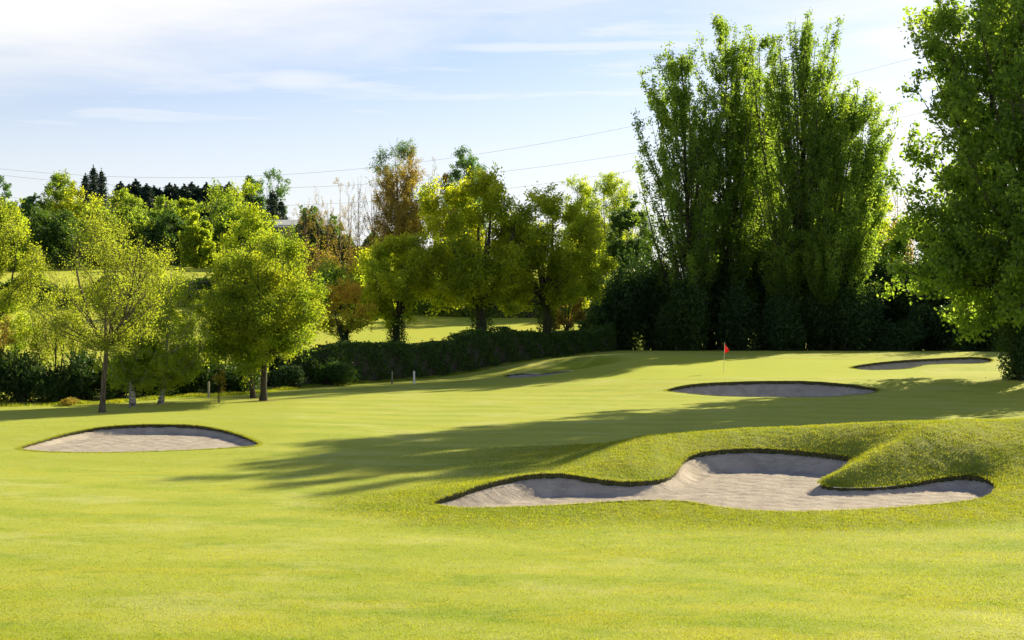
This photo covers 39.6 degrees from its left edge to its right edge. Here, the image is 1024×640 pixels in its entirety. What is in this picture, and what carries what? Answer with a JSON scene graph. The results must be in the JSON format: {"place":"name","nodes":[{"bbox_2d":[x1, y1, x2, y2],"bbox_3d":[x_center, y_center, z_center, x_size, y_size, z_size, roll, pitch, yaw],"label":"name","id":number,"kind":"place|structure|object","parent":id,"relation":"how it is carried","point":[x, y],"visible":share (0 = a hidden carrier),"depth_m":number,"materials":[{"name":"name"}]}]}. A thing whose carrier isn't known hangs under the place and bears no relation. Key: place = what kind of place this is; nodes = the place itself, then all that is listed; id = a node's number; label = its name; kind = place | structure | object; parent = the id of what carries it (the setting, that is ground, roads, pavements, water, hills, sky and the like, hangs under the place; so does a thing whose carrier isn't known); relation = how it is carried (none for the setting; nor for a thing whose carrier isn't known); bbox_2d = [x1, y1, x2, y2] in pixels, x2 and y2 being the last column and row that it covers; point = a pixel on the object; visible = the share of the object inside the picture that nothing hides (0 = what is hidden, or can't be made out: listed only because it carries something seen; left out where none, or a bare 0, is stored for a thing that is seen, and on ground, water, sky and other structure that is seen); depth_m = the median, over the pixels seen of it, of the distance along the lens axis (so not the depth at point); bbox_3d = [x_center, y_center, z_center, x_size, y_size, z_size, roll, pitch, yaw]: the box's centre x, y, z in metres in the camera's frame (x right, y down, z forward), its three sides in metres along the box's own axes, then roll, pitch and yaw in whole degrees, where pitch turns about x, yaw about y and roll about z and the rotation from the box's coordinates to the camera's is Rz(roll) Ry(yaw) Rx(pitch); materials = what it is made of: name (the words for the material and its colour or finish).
{"place":"outdoors","nodes":[
{"label":"outdoors","id":0,"kind":"place"},
{"bbox_2d":[0,350,599,406],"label":"verge grass","id":1,"kind":"structure","parent":0,"point":[53,403],"depth_m":82.28,"materials":[{"name":"green plant"}]},
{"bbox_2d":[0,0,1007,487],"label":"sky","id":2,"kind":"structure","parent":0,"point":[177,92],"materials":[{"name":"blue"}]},
{"bbox_2d":[0,262,1023,639],"bbox_3d":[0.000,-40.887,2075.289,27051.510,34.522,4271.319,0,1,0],"label":"ground","id":3,"kind":"structure","parent":0,"point":[618,394],"depth_m":39.62,"materials":[{"name":"green plant"}]},
{"bbox_2d":[0,314,18,355],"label":"field maple","id":4,"kind":"object","parent":3,"relation":"on","point":[3,339],"visible":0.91,"depth_m":77.86,"materials":[{"name":"green plant"}]},
{"bbox_2d":[0,345,22,402],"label":"bush","id":5,"kind":"object","parent":3,"relation":"on","point":[4,397],"visible":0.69,"depth_m":75.87,"materials":[{"name":"green plant"}]},
{"bbox_2d":[0,176,23,214],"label":"broadleaf tree","id":6,"kind":"object","parent":3,"relation":"on","point":[5,186],"visible":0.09,"depth_m":378.56,"materials":[{"name":"green plant"}]},
{"bbox_2d":[0,197,45,270],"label":"broadleaf tree","id":7,"kind":"object","parent":3,"relation":"on","point":[24,243],"visible":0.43,"depth_m":287.69,"materials":[{"name":"green plant"}]},
{"bbox_2d":[0,345,52,402],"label":"bush","id":8,"kind":"object","parent":3,"relation":"on","point":[24,369],"visible":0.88,"depth_m":75.96,"materials":[{"name":"green plant"}]},
{"bbox_2d":[0,298,52,373],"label":"hawthorn tree","id":9,"kind":"object","parent":3,"relation":"on","point":[20,340],"visible":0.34,"depth_m":81.61,"materials":[{"name":"green plant"}]},
{"bbox_2d":[0,197,53,326],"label":"field maple","id":10,"kind":"object","parent":3,"relation":"on","point":[11,294],"visible":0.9,"depth_m":82.90,"materials":[{"name":"green plant"}]},
{"bbox_2d":[18,192,43,221],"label":"broadleaf tree","id":11,"kind":"object","parent":3,"relation":"on","point":[25,205],"visible":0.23,"depth_m":407.70,"materials":[{"name":"green plant"}]},
{"bbox_2d":[25,363,75,402],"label":"bush","id":12,"kind":"object","parent":3,"relation":"on","point":[52,384],"visible":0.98,"depth_m":76.12,"materials":[{"name":"green plant"}]},
{"bbox_2d":[0,201,103,268],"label":"broadleaf tree","id":13,"kind":"object","parent":3,"relation":"on","point":[53,234],"visible":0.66,"depth_m":296.53,"materials":[{"name":"green plant"}]},
{"bbox_2d":[13,285,91,369],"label":"multi stem tree","id":14,"kind":"object","parent":3,"relation":"on","point":[41,342],"visible":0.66,"depth_m":78.79,"materials":[{"name":"green plant"}]},
{"bbox_2d":[37,168,77,227],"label":"broadleaf tree","id":15,"kind":"object","parent":3,"relation":"on","point":[55,191],"visible":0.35,"depth_m":407.93,"materials":[{"name":"green plant"}]},
{"bbox_2d":[48,180,103,223],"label":"broadleaf tree","id":16,"kind":"object","parent":3,"relation":"on","point":[71,206],"visible":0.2,"depth_m":381.10,"materials":[{"name":"green plant"}]},
{"bbox_2d":[60,343,102,400],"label":"bush","id":17,"kind":"object","parent":3,"relation":"on","point":[86,382],"visible":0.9,"depth_m":77.14,"materials":[{"name":"green plant"}]},
{"bbox_2d":[82,164,109,204],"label":"conifer tree","id":18,"kind":"object","parent":3,"relation":"on","point":[93,179],"visible":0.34,"depth_m":393.89,"materials":[{"name":"green plant"}]},
{"bbox_2d":[72,201,129,265],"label":"broadleaf tree","id":19,"kind":"object","parent":3,"relation":"on","point":[85,226],"visible":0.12,"depth_m":310.48,"materials":[{"name":"green plant"}]},
{"bbox_2d":[88,168,114,209],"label":"conifer tree","id":20,"kind":"object","parent":3,"relation":"on","point":[101,179],"visible":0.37,"depth_m":391.04,"materials":[{"name":"green plant"}]},
{"bbox_2d":[21,186,187,412],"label":"field maple","id":21,"kind":"object","parent":3,"relation":"on","point":[105,341],"visible":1,"depth_m":68.26,"materials":[{"name":"green plant"}]},
{"bbox_2d":[95,358,144,399],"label":"bush","id":22,"kind":"object","parent":3,"relation":"on","point":[118,393],"visible":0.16,"depth_m":78.37,"materials":[{"name":"green plant"}]},
{"bbox_2d":[106,186,148,220],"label":"broadleaf tree","id":23,"kind":"object","parent":3,"relation":"on","point":[125,200],"visible":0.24,"depth_m":367.49,"materials":[{"name":"green plant"}]},
{"bbox_2d":[88,279,179,405],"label":"birch tree","id":24,"kind":"object","parent":3,"relation":"on","point":[139,375],"visible":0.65,"depth_m":72.97,"materials":[{"name":"green plant"}]},
{"bbox_2d":[117,207,155,263],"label":"broadleaf tree","id":25,"kind":"object","parent":3,"relation":"on","point":[139,225],"visible":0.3,"depth_m":314.31,"materials":[{"name":"green plant"}]},
{"bbox_2d":[20,424,257,452],"bbox_3d":[-13.934,4.687,55.267,9.654,0.586,8.808,0,1,0],"label":"sand bunker","id":26,"kind":"object","parent":3,"relation":"on","point":[145,437],"visible":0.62,"depth_m":56.74},
{"bbox_2d":[138,183,165,214],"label":"conifer tree","id":27,"kind":"object","parent":3,"relation":"on","point":[146,192],"visible":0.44,"depth_m":428.76,"materials":[{"name":"green plant"}]},
{"bbox_2d":[126,380,180,396],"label":"bush","id":28,"kind":"object","parent":3,"relation":"on","point":[156,388],"visible":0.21,"depth_m":80.55,"materials":[{"name":"green plant"}]},
{"bbox_2d":[134,208,186,265],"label":"broadleaf tree","id":29,"kind":"object","parent":3,"relation":"on","point":[159,231],"visible":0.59,"depth_m":308.97,"materials":[{"name":"green plant"}]},
{"bbox_2d":[0,271,320,306],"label":"hedgerow","id":30,"kind":"object","parent":3,"relation":"on","point":[201,282],"visible":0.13,"depth_m":182.17,"materials":[{"name":"green plant"}]},
{"bbox_2d":[143,194,180,223],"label":"broadleaf tree","id":31,"kind":"object","parent":3,"relation":"on","point":[161,200],"visible":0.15,"depth_m":359.42,"materials":[{"name":"green plant"}]},
{"bbox_2d":[108,263,223,403],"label":"birch tree","id":32,"kind":"object","parent":3,"relation":"on","point":[187,370],"visible":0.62,"depth_m":74.85,"materials":[{"name":"green plant"}]},
{"bbox_2d":[176,196,199,221],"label":"broadleaf tree","id":33,"kind":"object","parent":3,"relation":"on","point":[182,204],"visible":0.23,"depth_m":348.57,"materials":[{"name":"green plant"}]},
{"bbox_2d":[172,356,207,394],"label":"bush","id":34,"kind":"object","parent":3,"relation":"on","point":[183,388],"visible":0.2,"depth_m":82.40,"materials":[{"name":"green plant"}]},
{"bbox_2d":[164,296,224,392],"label":"hawthorn tree","id":35,"kind":"object","parent":3,"relation":"on","point":[205,354],"visible":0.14,"depth_m":82.40,"materials":[{"name":"green plant"}]},
{"bbox_2d":[176,212,217,267],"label":"broadleaf tree","id":36,"kind":"object","parent":3,"relation":"on","point":[193,237],"visible":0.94,"depth_m":298.02,"materials":[{"name":"green plant"}]},
{"bbox_2d":[194,182,212,219],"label":"conifer tree","id":37,"kind":"object","parent":3,"relation":"on","point":[203,196],"visible":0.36,"depth_m":430.36,"materials":[{"name":"green plant"}]},
{"bbox_2d":[180,177,250,254],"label":"broadleaf tree","id":38,"kind":"object","parent":3,"relation":"on","point":[218,227],"visible":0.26,"depth_m":326.71,"materials":[{"name":"green plant"}]},
{"bbox_2d":[191,358,248,392],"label":"bush","id":39,"kind":"object","parent":3,"relation":"on","point":[208,376],"visible":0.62,"depth_m":83.21,"materials":[{"name":"green plant"}]},
{"bbox_2d":[198,246,281,397],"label":"maple tree","id":40,"kind":"object","parent":3,"relation":"on","point":[252,392],"visible":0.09,"depth_m":79.28,"materials":[{"name":"green plant"}]},
{"bbox_2d":[210,177,281,317],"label":"aspen tree","id":41,"kind":"object","parent":3,"relation":"on","point":[252,223],"visible":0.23,"depth_m":100.46,"materials":[{"name":"green plant"}]},
{"bbox_2d":[221,357,276,391],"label":"bush","id":42,"kind":"object","parent":3,"relation":"on","point":[256,381],"visible":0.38,"depth_m":84.31,"materials":[{"name":"green plant"}]},
{"bbox_2d":[236,175,266,216],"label":"broadleaf tree","id":43,"kind":"object","parent":3,"relation":"on","point":[250,177],"visible":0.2,"depth_m":397.84,"materials":[{"name":"green plant"}]},
{"bbox_2d":[187,222,331,400],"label":"maple tree","id":44,"kind":"object","parent":3,"relation":"on","point":[257,340],"visible":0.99,"depth_m":76.06,"materials":[{"name":"green plant"}]},
{"bbox_2d":[243,167,292,217],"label":"broadleaf tree","id":45,"kind":"object","parent":3,"relation":"on","point":[281,191],"visible":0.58,"depth_m":397.77,"materials":[{"name":"green plant"}]},
{"bbox_2d":[258,188,289,224],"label":"conifer tree","id":46,"kind":"object","parent":3,"relation":"on","point":[272,201],"visible":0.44,"depth_m":374.07,"materials":[{"name":"green plant"}]},
{"bbox_2d":[269,364,305,387],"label":"bush","id":47,"kind":"object","parent":3,"relation":"on","point":[291,376],"visible":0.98,"depth_m":87.67,"materials":[{"name":"green plant"}]},
{"bbox_2d":[294,199,313,279],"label":"bare tree","id":48,"kind":"object","parent":3,"relation":"on","point":[306,244],"visible":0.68,"depth_m":205.67,"materials":[{"name":"brown plant"}]},
{"bbox_2d":[272,220,344,235],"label":"farm building","id":49,"kind":"structure","parent":3,"relation":"on","point":[286,223],"depth_m":301.03,"materials":[{"name":"white"}]},
{"bbox_2d":[311,186,327,272],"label":"bare tree","id":50,"kind":"object","parent":3,"relation":"on","point":[315,214],"visible":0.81,"depth_m":202.76,"materials":[{"name":"brown plant"}]},
{"bbox_2d":[305,239,338,281],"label":"bush","id":51,"kind":"object","parent":3,"relation":"on","point":[322,256],"visible":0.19,"depth_m":197.52,"materials":[{"name":"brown plant"}]},
{"bbox_2d":[319,200,336,263],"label":"bare tree","id":52,"kind":"object","parent":3,"relation":"on","point":[328,228],"visible":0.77,"depth_m":207.78,"materials":[{"name":"brown plant"}]},
{"bbox_2d":[307,357,360,385],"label":"bush","id":53,"kind":"object","parent":3,"relation":"on","point":[336,372],"visible":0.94,"depth_m":90.44,"materials":[{"name":"green plant"}]},
{"bbox_2d":[309,255,362,312],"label":"bush","id":54,"kind":"object","parent":3,"relation":"on","point":[331,273],"visible":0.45,"depth_m":182.18,"materials":[{"name":"green plant"}]},
{"bbox_2d":[333,177,350,267],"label":"bare tree","id":55,"kind":"object","parent":3,"relation":"on","point":[340,232],"visible":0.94,"depth_m":199.87,"materials":[{"name":"brown plant"}]},
{"bbox_2d":[314,278,378,345],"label":"hawthorn tree","id":56,"kind":"object","parent":3,"relation":"on","point":[346,295],"visible":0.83,"depth_m":100.64,"materials":[{"name":"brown plant"}]},
{"bbox_2d":[267,205,431,282],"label":"hedgerow","id":57,"kind":"object","parent":3,"relation":"on","point":[312,232],"visible":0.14,"depth_m":258.41,"materials":[{"name":"brown plant"}]},
{"bbox_2d":[340,179,359,273],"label":"bare tree","id":58,"kind":"object","parent":3,"relation":"on","point":[349,234],"visible":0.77,"depth_m":209.81,"materials":[{"name":"brown plant"}]},
{"bbox_2d":[341,233,367,280],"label":"bush","id":59,"kind":"object","parent":3,"relation":"on","point":[350,259],"visible":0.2,"depth_m":196.33,"materials":[{"name":"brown plant"}]},
{"bbox_2d":[346,254,368,304],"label":"bush","id":60,"kind":"object","parent":3,"relation":"on","point":[358,272],"visible":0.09,"depth_m":184.45,"materials":[{"name":"green plant"}]},
{"bbox_2d":[346,178,369,261],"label":"bare tree","id":61,"kind":"object","parent":3,"relation":"on","point":[358,225],"visible":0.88,"depth_m":195.28,"materials":[{"name":"brown plant"}]},
{"bbox_2d":[354,173,391,248],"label":"bare tree","id":62,"kind":"object","parent":3,"relation":"on","point":[375,228],"visible":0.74,"depth_m":197.34,"materials":[{"name":"brown plant"}]},
{"bbox_2d":[370,164,402,263],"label":"bare tree","id":63,"kind":"object","parent":3,"relation":"on","point":[383,193],"visible":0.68,"depth_m":191.70,"materials":[{"name":"brown plant"}]},
{"bbox_2d":[350,230,443,343],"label":"oak tree","id":64,"kind":"object","parent":3,"relation":"on","point":[384,288],"visible":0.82,"depth_m":106.01,"materials":[{"name":"green plant"}]},
{"bbox_2d":[364,138,429,258],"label":"alder tree","id":65,"kind":"object","parent":3,"relation":"on","point":[405,215],"visible":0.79,"depth_m":196.07,"materials":[{"name":"brown plant"}]},
{"bbox_2d":[402,276,471,315],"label":"bush","id":66,"kind":"object","parent":3,"relation":"on","point":[456,312],"visible":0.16,"depth_m":185.45,"materials":[{"name":"green plant"}]},
{"bbox_2d":[267,322,617,386],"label":"hedge","id":67,"kind":"object","parent":3,"relation":"on","point":[466,350],"visible":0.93,"depth_m":101.72,"materials":[{"name":"green plant"}]},
{"bbox_2d":[304,263,612,317],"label":"hedgerow","id":68,"kind":"object","parent":3,"relation":"on","point":[497,313],"visible":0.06,"depth_m":185.88,"materials":[{"name":"green plant"}]},
{"bbox_2d":[441,144,488,268],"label":"poplar tree","id":69,"kind":"object","parent":3,"relation":"on","point":[463,163],"visible":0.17,"depth_m":203.95,"materials":[{"name":"teal plant"}]},
{"bbox_2d":[399,162,565,331],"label":"oak tree","id":70,"kind":"object","parent":3,"relation":"on","point":[455,258],"visible":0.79,"depth_m":108.23,"materials":[{"name":"green plant"}]},
{"bbox_2d":[14,357,1002,511],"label":"rim grass","id":71,"kind":"structure","parent":3,"relation":"on","point":[658,477],"depth_m":42.57,"materials":[{"name":"green plant"}]},
{"bbox_2d":[486,181,624,357],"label":"oak tree","id":72,"kind":"object","parent":3,"relation":"on","point":[570,280],"visible":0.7,"depth_m":111.88,"materials":[{"name":"green plant"}]},
{"bbox_2d":[551,297,587,330],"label":"hawthorn tree","id":73,"kind":"object","parent":3,"relation":"on","point":[566,323],"visible":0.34,"depth_m":119.20,"materials":[{"name":"green plant"}]},
{"bbox_2d":[558,174,609,258],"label":"willow tree","id":74,"kind":"object","parent":3,"relation":"on","point":[584,189],"visible":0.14,"depth_m":197.13,"materials":[{"name":"green plant"}]},
{"bbox_2d":[575,297,619,346],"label":"bush","id":75,"kind":"object","parent":3,"relation":"on","point":[596,315],"visible":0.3,"depth_m":124.69,"materials":[{"name":"green plant"}]},
{"bbox_2d":[574,170,643,271],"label":"willow tree","id":76,"kind":"object","parent":3,"relation":"on","point":[611,185],"visible":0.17,"depth_m":193.04,"materials":[{"name":"green plant"}]},
{"bbox_2d":[587,248,655,349],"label":"bush","id":77,"kind":"object","parent":3,"relation":"on","point":[624,295],"visible":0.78,"depth_m":126.61,"materials":[{"name":"green plant"}]},
{"bbox_2d":[602,193,655,280],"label":"broadleaf tree","id":78,"kind":"object","parent":3,"relation":"on","point":[620,221],"visible":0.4,"depth_m":167.10,"materials":[{"name":"green plant"}]},
{"bbox_2d":[619,238,672,349],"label":"bush","id":79,"kind":"object","parent":3,"relation":"on","point":[647,338],"visible":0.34,"depth_m":128.03,"materials":[{"name":"green plant"}]},
{"bbox_2d":[639,266,720,350],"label":"bush","id":80,"kind":"object","parent":3,"relation":"on","point":[682,321],"visible":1,"depth_m":122.72,"materials":[{"name":"green plant"}]},
{"bbox_2d":[629,41,737,343],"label":"poplar tree","id":81,"kind":"object","parent":3,"relation":"on","point":[688,247],"visible":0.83,"depth_m":125.92,"materials":[{"name":"green plant"}]},
{"bbox_2d":[682,236,736,349],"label":"bush","id":82,"kind":"object","parent":3,"relation":"on","point":[711,344],"visible":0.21,"depth_m":129.04,"materials":[{"name":"green plant"}]},
{"bbox_2d":[434,448,998,511],"bbox_3d":[5.910,4.671,41.327,16.753,0.955,9.963,0,1,0],"label":"sand bunker","id":83,"kind":"object","parent":3,"relation":"on","point":[765,479],"visible":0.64,"depth_m":41.33},
{"bbox_2d":[679,12,776,312],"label":"poplar tree","id":84,"kind":"object","parent":3,"relation":"on","point":[739,132],"visible":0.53,"depth_m":128.54,"materials":[{"name":"green plant"}]},
{"bbox_2d":[709,276,762,350],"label":"bush","id":85,"kind":"object","parent":3,"relation":"on","point":[738,315],"visible":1,"depth_m":122.99,"materials":[{"name":"green plant"}]},
{"bbox_2d":[720,31,794,268],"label":"poplar tree","id":86,"kind":"object","parent":3,"relation":"on","point":[759,81],"visible":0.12,"depth_m":133.00,"materials":[{"name":"green plant"}]},
{"bbox_2d":[742,219,776,349],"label":"bush","id":87,"kind":"object","parent":3,"relation":"on","point":[761,289],"visible":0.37,"depth_m":130.09,"materials":[{"name":"green plant"}]},
{"bbox_2d":[666,381,877,396],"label":"sand bunker","id":88,"kind":"object","parent":3,"relation":"on","point":[776,389],"visible":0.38,"depth_m":84.91},
{"bbox_2d":[753,286,808,350],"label":"bush","id":89,"kind":"object","parent":3,"relation":"on","point":[782,328],"visible":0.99,"depth_m":121.17,"materials":[{"name":"green plant"}]},
{"bbox_2d":[746,9,866,350],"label":"poplar tree","id":90,"kind":"object","parent":3,"relation":"on","point":[788,276],"visible":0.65,"depth_m":124.54,"materials":[{"name":"green plant"}]},
{"bbox_2d":[784,80,901,350],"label":"poplar tree","id":91,"kind":"object","parent":3,"relation":"on","point":[855,255],"visible":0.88,"depth_m":121.97,"materials":[{"name":"green plant"}]},
{"bbox_2d":[811,271,893,350],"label":"bush","id":92,"kind":"object","parent":3,"relation":"on","point":[852,326],"visible":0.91,"depth_m":121.58,"materials":[{"name":"green plant"}]},
{"bbox_2d":[847,174,897,344],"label":"lime tree","id":93,"kind":"object","parent":3,"relation":"on","point":[885,224],"visible":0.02,"depth_m":138.11,"materials":[{"name":"green plant"}]},
{"bbox_2d":[862,241,912,342],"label":"bush","id":94,"kind":"object","parent":3,"relation":"on","point":[880,268],"visible":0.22,"depth_m":126.71,"materials":[{"name":"green plant"}]},
{"bbox_2d":[871,316,930,350],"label":"bush","id":95,"kind":"object","parent":3,"relation":"on","point":[903,336],"visible":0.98,"depth_m":119.65,"materials":[{"name":"green plant"}]},
{"bbox_2d":[881,212,936,348],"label":"broadleaf tree","id":96,"kind":"object","parent":3,"relation":"on","point":[896,248],"visible":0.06,"depth_m":134.99,"materials":[{"name":"green plant"}]},
{"bbox_2d":[876,241,951,350],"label":"bush","id":97,"kind":"object","parent":3,"relation":"on","point":[902,312],"visible":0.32,"depth_m":125.71,"materials":[{"name":"green plant"}]},
{"bbox_2d":[851,357,992,369],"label":"sand bunker","id":98,"kind":"object","parent":3,"relation":"on","point":[901,364],"visible":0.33,"depth_m":100.57},
{"bbox_2d":[904,296,959,350],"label":"bush","id":99,"kind":"object","parent":3,"relation":"on","point":[938,338],"visible":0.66,"depth_m":121.08,"materials":[{"name":"green plant"}]},
{"bbox_2d":[872,0,1023,377],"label":"lime tree","id":100,"kind":"object","parent":3,"relation":"on","point":[976,241],"visible":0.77,"depth_m":86.67,"materials":[{"name":"green plant"}]},
{"bbox_2d":[945,294,1007,351],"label":"bush","id":101,"kind":"object","parent":3,"relation":"on","point":[987,344],"visible":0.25,"depth_m":117.26,"materials":[{"name":"green plant"}]},
{"bbox_2d":[994,298,1023,380],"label":"bush","id":102,"kind":"object","parent":3,"relation":"on","point":[1015,351],"visible":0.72,"depth_m":87.89,"materials":[{"name":"green plant"}]},
{"bbox_2d":[280,417,1023,530],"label":"rough grass","id":103,"kind":"structure","parent":0,"point":[572,447],"depth_m":41.85,"materials":[{"name":"green plant"}]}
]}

